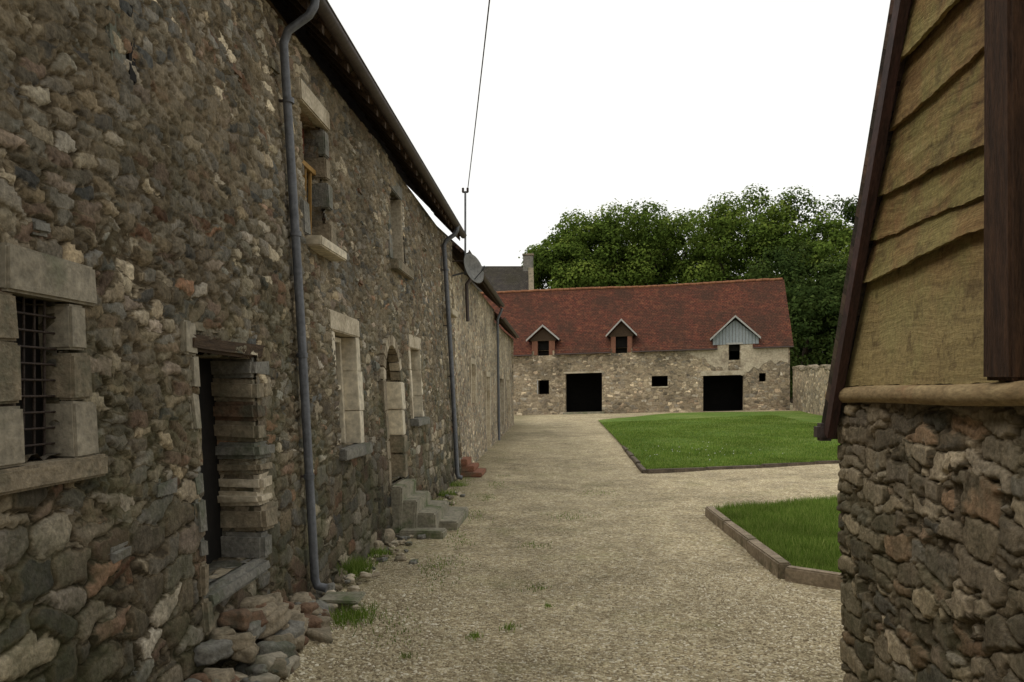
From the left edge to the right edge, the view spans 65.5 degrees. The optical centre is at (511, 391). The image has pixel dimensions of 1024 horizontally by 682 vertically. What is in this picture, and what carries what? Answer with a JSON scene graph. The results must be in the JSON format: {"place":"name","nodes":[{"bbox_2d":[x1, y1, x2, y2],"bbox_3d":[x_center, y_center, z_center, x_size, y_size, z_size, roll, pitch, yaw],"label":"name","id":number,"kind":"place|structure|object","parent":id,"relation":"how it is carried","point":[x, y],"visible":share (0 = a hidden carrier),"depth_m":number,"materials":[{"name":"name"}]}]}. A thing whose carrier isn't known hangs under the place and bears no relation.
{"place":"outdoors","nodes":[
{"label":"outdoors","id":0,"kind":"place"},
{"bbox_2d":[221,402,845,681],"bbox_3d":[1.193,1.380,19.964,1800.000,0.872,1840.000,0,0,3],"label":"ground","id":1,"kind":"structure","parent":0,"point":[551,465],"depth_m":8.11,"materials":[{"name":"beige gravel"}]},
{"bbox_2d":[0,0,466,681],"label":"stone farmhouse","id":2,"kind":"object","parent":1,"relation":"on","point":[152,506],"visible":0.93,"depth_m":4.72,"materials":[{"name":"rubble stone"},{"name":"brown tile"},{"name":"dark wood"}]},
{"bbox_2d":[302,128,303,153],"bbox_3d":[-2.094,-2.455,7.523,0.060,0.270,0.650,0,0,3],"label":"window frame","id":3,"kind":"structure","parent":2,"relation":"in","point":[302,128],"depth_m":7.82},
{"bbox_2d":[278,0,328,592],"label":"drainpipe","id":4,"kind":"object","parent":2,"relation":"attached to","point":[287,101],"visible":0.97,"depth_m":6.54,"materials":[{"name":"metal"}]},
{"bbox_2d":[335,337,340,342],"bbox_3d":[-1.864,-0.545,8.181,0.037,0.050,0.668,0,0,3],"label":"window frame","id":5,"kind":"structure","parent":2,"relation":"in","point":[338,340],"depth_m":8.41,"materials":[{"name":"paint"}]},
{"bbox_2d":[335,337,345,442],"bbox_3d":[-1.838,-0.010,8.547,0.110,1.139,0.064,0,0,3],"label":"window frame","id":6,"kind":"structure","parent":2,"relation":"in","point":[338,345],"depth_m":8.51,"materials":[{"name":"paint"}]},
{"bbox_2d":[442,225,462,479],"bbox_3d":[-1.191,-0.771,15.705,0.451,5.030,0.118,0,0,3],"label":"drainpipe","id":7,"kind":"object","parent":2,"relation":"attached to","point":[445,269],"visible":0.99,"depth_m":15.66,"materials":[{"name":"metal"}]},
{"bbox_2d":[184,491,464,681],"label":"foot stones","id":8,"kind":"object","parent":1,"relation":"on","point":[279,627],"visible":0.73,"depth_m":5.11,"materials":[{"name":"stone"}]},
{"bbox_2d":[336,553,376,578],"bbox_3d":[-1.527,1.650,7.624,0.460,0.200,0.600,0,0,15],"label":"grass tuft","id":9,"kind":"object","parent":1,"relation":"on","point":[356,569],"visible":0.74,"depth_m":7.58,"materials":[{"name":"green plant"}]},
{"bbox_2d":[321,601,393,636],"bbox_3d":[-1.264,1.720,6.250,0.600,0.100,0.986,0,0,-28],"label":"grass tuft","id":10,"kind":"object","parent":1,"relation":"on","point":[358,614],"visible":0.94,"depth_m":6.18,"materials":[{"name":"green plant"}]},
{"bbox_2d":[353,553,379,568],"bbox_3d":[-1.509,1.710,8.015,0.406,0.140,0.482,0,0,3],"label":"grass tuft","id":11,"kind":"object","parent":1,"relation":"on","point":[366,562],"visible":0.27,"depth_m":8.02,"materials":[{"name":"green plant"}]},
{"bbox_2d":[367,545,392,557],"bbox_3d":[-1.468,1.730,8.690,0.328,0.099,0.381,0,0,-39],"label":"grass tuft","id":12,"kind":"object","parent":1,"relation":"on","point":[379,552],"visible":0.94,"depth_m":8.67,"materials":[{"name":"green plant"}]},
{"bbox_2d":[399,649,412,659],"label":"grass tuft","id":13,"kind":"object","parent":1,"relation":"on","point":[405,656],"visible":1,"depth_m":5.34,"materials":[{"name":"green plant"}]},
{"bbox_2d":[390,479,468,538],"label":"stone steps","id":14,"kind":"structure","parent":1,"relation":"on","point":[415,513],"depth_m":10.09,"materials":[{"name":"grey stone"}]},
{"bbox_2d":[365,475,509,647],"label":"weeds","id":15,"kind":"object","parent":1,"relation":"on","point":[462,542],"visible":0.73,"depth_m":8.12,"materials":[{"name":"green plant"}]},
{"bbox_2d":[438,488,456,495],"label":"grass tuft","id":16,"kind":"object","parent":1,"relation":"on","point":[446,492],"visible":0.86,"depth_m":13.70,"materials":[{"name":"green plant"}]},
{"bbox_2d":[416,552,480,572],"bbox_3d":[-0.687,1.755,8.255,0.664,0.049,0.786,0,0,-13],"label":"grass tuft","id":17,"kind":"object","parent":1,"relation":"on","point":[444,561],"visible":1,"depth_m":8.20,"materials":[{"name":"green plant"}]},
{"bbox_2d":[449,480,467,486],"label":"grass tuft","id":18,"kind":"object","parent":1,"relation":"on","point":[454,484],"visible":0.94,"depth_m":15.03,"materials":[{"name":"green plant"}]},
{"bbox_2d":[437,226,504,462],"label":"stone outbuilding","id":19,"kind":"structure","parent":1,"relation":"on","point":[476,385],"depth_m":21.07,"materials":[{"name":"beige stone"}]},
{"bbox_2d":[452,188,468,274],"bbox_3d":[-1.120,-3.435,17.097,0.385,1.870,0.050,0,0,3],"label":"utility mast","id":20,"kind":"object","parent":19,"relation":"attached to","point":[465,192],"visible":0.89,"depth_m":17.08,"materials":[{"name":"metal"}]},
{"bbox_2d":[467,0,489,189],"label":"overhead wire","id":21,"kind":"object","parent":20,"relation":"attached to","point":[479,86],"visible":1,"depth_m":11.97,"materials":[{"name":"metal"}]},
{"bbox_2d":[465,277,471,321],"bbox_3d":[-0.972,-2.383,19.292,0.344,1.370,0.090,0,0,3],"label":"drainpipe","id":22,"kind":"object","parent":19,"relation":"attached to","point":[469,280],"visible":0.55,"depth_m":19.26,"materials":[{"name":"metal"}]},
{"bbox_2d":[453,253,485,283],"bbox_3d":[-0.913,-2.646,17.082,0.710,0.670,0.475,0,0,-14],"label":"satellite dish","id":23,"kind":"object","parent":19,"relation":"attached to","point":[474,269],"visible":0.97,"depth_m":17.21,"materials":[{"name":"metal"}]},
{"bbox_2d":[496,308,502,439],"bbox_3d":[-0.421,-0.608,27.674,0.246,4.617,0.090,0,0,3],"label":"drainpipe","id":24,"kind":"object","parent":19,"relation":"attached to","point":[498,372],"visible":0.93,"depth_m":27.64,"materials":[{"name":"metal"}]},
{"bbox_2d":[461,456,485,476],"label":"brick steps","id":25,"kind":"structure","parent":1,"relation":"on","point":[469,468],"depth_m":16.84,"materials":[{"name":"brick"}]},
{"bbox_2d":[465,630,482,640],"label":"grass tuft","id":26,"kind":"object","parent":1,"relation":"on","point":[474,635],"visible":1,"depth_m":5.76,"materials":[{"name":"green plant"}]},
{"bbox_2d":[494,311,518,436],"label":"stone outbuilding","id":27,"kind":"structure","parent":1,"relation":"on","point":[506,379],"depth_m":32.95,"materials":[{"name":"brown stone"}]},
{"bbox_2d":[499,621,520,632],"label":"grass tuft","id":28,"kind":"object","parent":1,"relation":"on","point":[508,627],"visible":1,"depth_m":5.98,"materials":[{"name":"green plant"}]},
{"bbox_2d":[511,541,551,549],"bbox_3d":[0.278,1.760,9.211,0.555,0.040,0.512,0,0,3],"label":"grass tuft","id":29,"kind":"object","parent":1,"relation":"on","point":[531,544],"visible":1,"depth_m":9.15,"materials":[{"name":"green plant"}]},
{"bbox_2d":[521,582,551,591],"bbox_3d":[0.225,1.760,7.212,0.279,0.040,0.308,0,0,3],"label":"grass tuft","id":30,"kind":"object","parent":1,"relation":"on","point":[533,585],"visible":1,"depth_m":7.20,"materials":[{"name":"green plant"}]},
{"bbox_2d":[518,233,596,288],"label":"leafy tree","id":31,"kind":"object","parent":1,"relation":"on","point":[545,261],"visible":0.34,"depth_m":75.40,"materials":[{"name":"green plant"}]},
{"bbox_2d":[547,511,600,520],"bbox_3d":[0.834,1.755,11.284,0.857,0.050,0.930,0,0,3],"label":"grass tuft","id":32,"kind":"object","parent":1,"relation":"on","point":[569,516],"visible":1,"depth_m":11.32,"materials":[{"name":"green plant"}]},
{"bbox_2d":[546,209,641,288],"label":"leafy tree","id":33,"kind":"object","parent":1,"relation":"on","point":[580,232],"visible":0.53,"depth_m":74.70,"materials":[{"name":"green plant"}]},
{"bbox_2d":[588,198,682,286],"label":"leafy tree","id":34,"kind":"object","parent":1,"relation":"on","point":[639,222],"visible":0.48,"depth_m":74.91,"materials":[{"name":"green plant"}]},
{"bbox_2d":[480,278,793,414],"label":"stone barn","id":35,"kind":"structure","parent":1,"relation":"on","point":[708,346],"depth_m":49.50,"materials":[{"name":"stone"},{"name":"red tile"}]},
{"bbox_2d":[651,386,667,387],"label":"window sill","id":36,"kind":"structure","parent":35,"relation":"in","point":[655,386],"depth_m":48.33,"materials":[{"name":"stone"}]},
{"bbox_2d":[636,235,687,280],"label":"leafy tree","id":37,"kind":"object","parent":1,"relation":"on","point":[667,256],"visible":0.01,"depth_m":79.95,"materials":[{"name":"green plant"}]},
{"bbox_2d":[636,207,738,285],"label":"leafy tree","id":38,"kind":"object","parent":1,"relation":"on","point":[681,242],"visible":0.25,"depth_m":76.82,"materials":[{"name":"green plant"}]},
{"bbox_2d":[694,233,751,280],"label":"leafy tree","id":39,"kind":"object","parent":1,"relation":"on","point":[733,261],"visible":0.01,"depth_m":81.19,"materials":[{"name":"green plant"}]},
{"bbox_2d":[622,446,839,473],"bbox_3d":[6.651,1.773,20.686,7.182,0.264,6.849,0,0,3],"label":"lawn edging","id":40,"kind":"object","parent":1,"relation":"on","point":[639,466],"visible":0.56,"depth_m":18.48,"materials":[{"name":"stone"}]},
{"bbox_2d":[674,183,793,283],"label":"leafy tree","id":41,"kind":"object","parent":1,"relation":"on","point":[726,218],"visible":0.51,"depth_m":72.80,"materials":[{"name":"green plant"}]},
{"bbox_2d":[705,506,842,589],"bbox_3d":[2.825,1.778,9.133,0.916,0.250,4.843,0,0,-9],"label":"lawn edging","id":42,"kind":"object","parent":1,"relation":"on","point":[774,563],"visible":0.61,"depth_m":7.97,"materials":[{"name":"stone"}]},
{"bbox_2d":[710,494,841,572],"bbox_3d":[5.730,1.661,10.836,5.854,0.182,8.287,0,0,3],"label":"grass bed","id":43,"kind":"object","parent":1,"relation":"on","point":[803,531],"visible":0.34,"depth_m":9.82,"materials":[{"name":"grass"}]},
{"bbox_2d":[730,185,851,401],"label":"leafy tree","id":44,"kind":"object","parent":1,"relation":"on","point":[786,213],"visible":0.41,"depth_m":71.19,"materials":[{"name":"green plant"}]},
{"bbox_2d":[747,242,847,402],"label":"leafy tree","id":45,"kind":"object","parent":1,"relation":"on","point":[789,264],"visible":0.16,"depth_m":65.37,"materials":[{"name":"green plant"}]},
{"bbox_2d":[793,367,829,415],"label":"wall","id":46,"kind":"structure","parent":1,"relation":"on","point":[809,388],"depth_m":42.27,"materials":[{"name":"beige stone"}]},
{"bbox_2d":[785,280,842,399],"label":"leafy tree","id":47,"kind":"object","parent":1,"relation":"on","point":[802,306],"visible":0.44,"depth_m":57.70,"materials":[{"name":"green plant"}]},
{"bbox_2d":[798,267,845,363],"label":"leafy tree","id":48,"kind":"object","parent":1,"relation":"on","point":[838,281],"visible":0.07,"depth_m":58.87,"materials":[{"name":"green plant"}]},
{"bbox_2d":[797,211,852,299],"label":"leafy tree","id":49,"kind":"object","parent":1,"relation":"on","point":[819,247],"visible":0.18,"depth_m":67.62,"materials":[{"name":"green plant"}]},
{"bbox_2d":[818,194,857,271],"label":"leafy tree","id":50,"kind":"object","parent":1,"relation":"on","point":[849,208],"visible":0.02,"depth_m":74.67,"materials":[{"name":"green plant"}]},
{"bbox_2d":[814,0,1023,681],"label":"timber gabled shed","id":51,"kind":"structure","parent":1,"relation":"on","point":[922,422],"depth_m":3.34,"materials":[{"name":"brown wood"}]},
{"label":"walls","id":52,"kind":"object","parent":1,"relation":"on","visible":0},
{"bbox_2d":[471,267,528,291],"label":"roof","id":53,"kind":"structure","parent":52,"relation":"attached to","point":[507,278],"depth_m":62.65,"materials":[{"name":"stone"}]},
{"bbox_2d":[482,266,522,266],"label":"roof","id":54,"kind":"structure","parent":52,"relation":"attached to","point":[503,266],"depth_m":63.44,"materials":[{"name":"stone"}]},
{"bbox_2d":[523,255,532,270],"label":"chimney","id":55,"kind":"object","parent":52,"relation":"on","point":[527,261],"visible":0.76,"depth_m":63.14,"materials":[{"name":"grey stone"}]},
{"bbox_2d":[528,268,533,289],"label":"gable coping","id":56,"kind":"object","parent":52,"relation":"attached to","point":[531,278],"visible":0.29,"depth_m":62.40,"materials":[{"name":"beige stone"}]},
{"bbox_2d":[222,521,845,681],"bbox_3d":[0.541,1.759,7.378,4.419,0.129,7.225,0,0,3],"label":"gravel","id":57,"kind":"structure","parent":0,"point":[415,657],"depth_m":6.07,"materials":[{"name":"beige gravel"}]},
{"bbox_2d":[328,0,889,288],"label":"sky","id":58,"kind":"structure","parent":0,"point":[584,105],"materials":[{"name":"white"}]},
{"bbox_2d":[599,411,839,468],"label":"lawn","id":59,"kind":"structure","parent":0,"point":[684,440],"depth_m":26.50,"materials":[{"name":"plant"}]}
]}

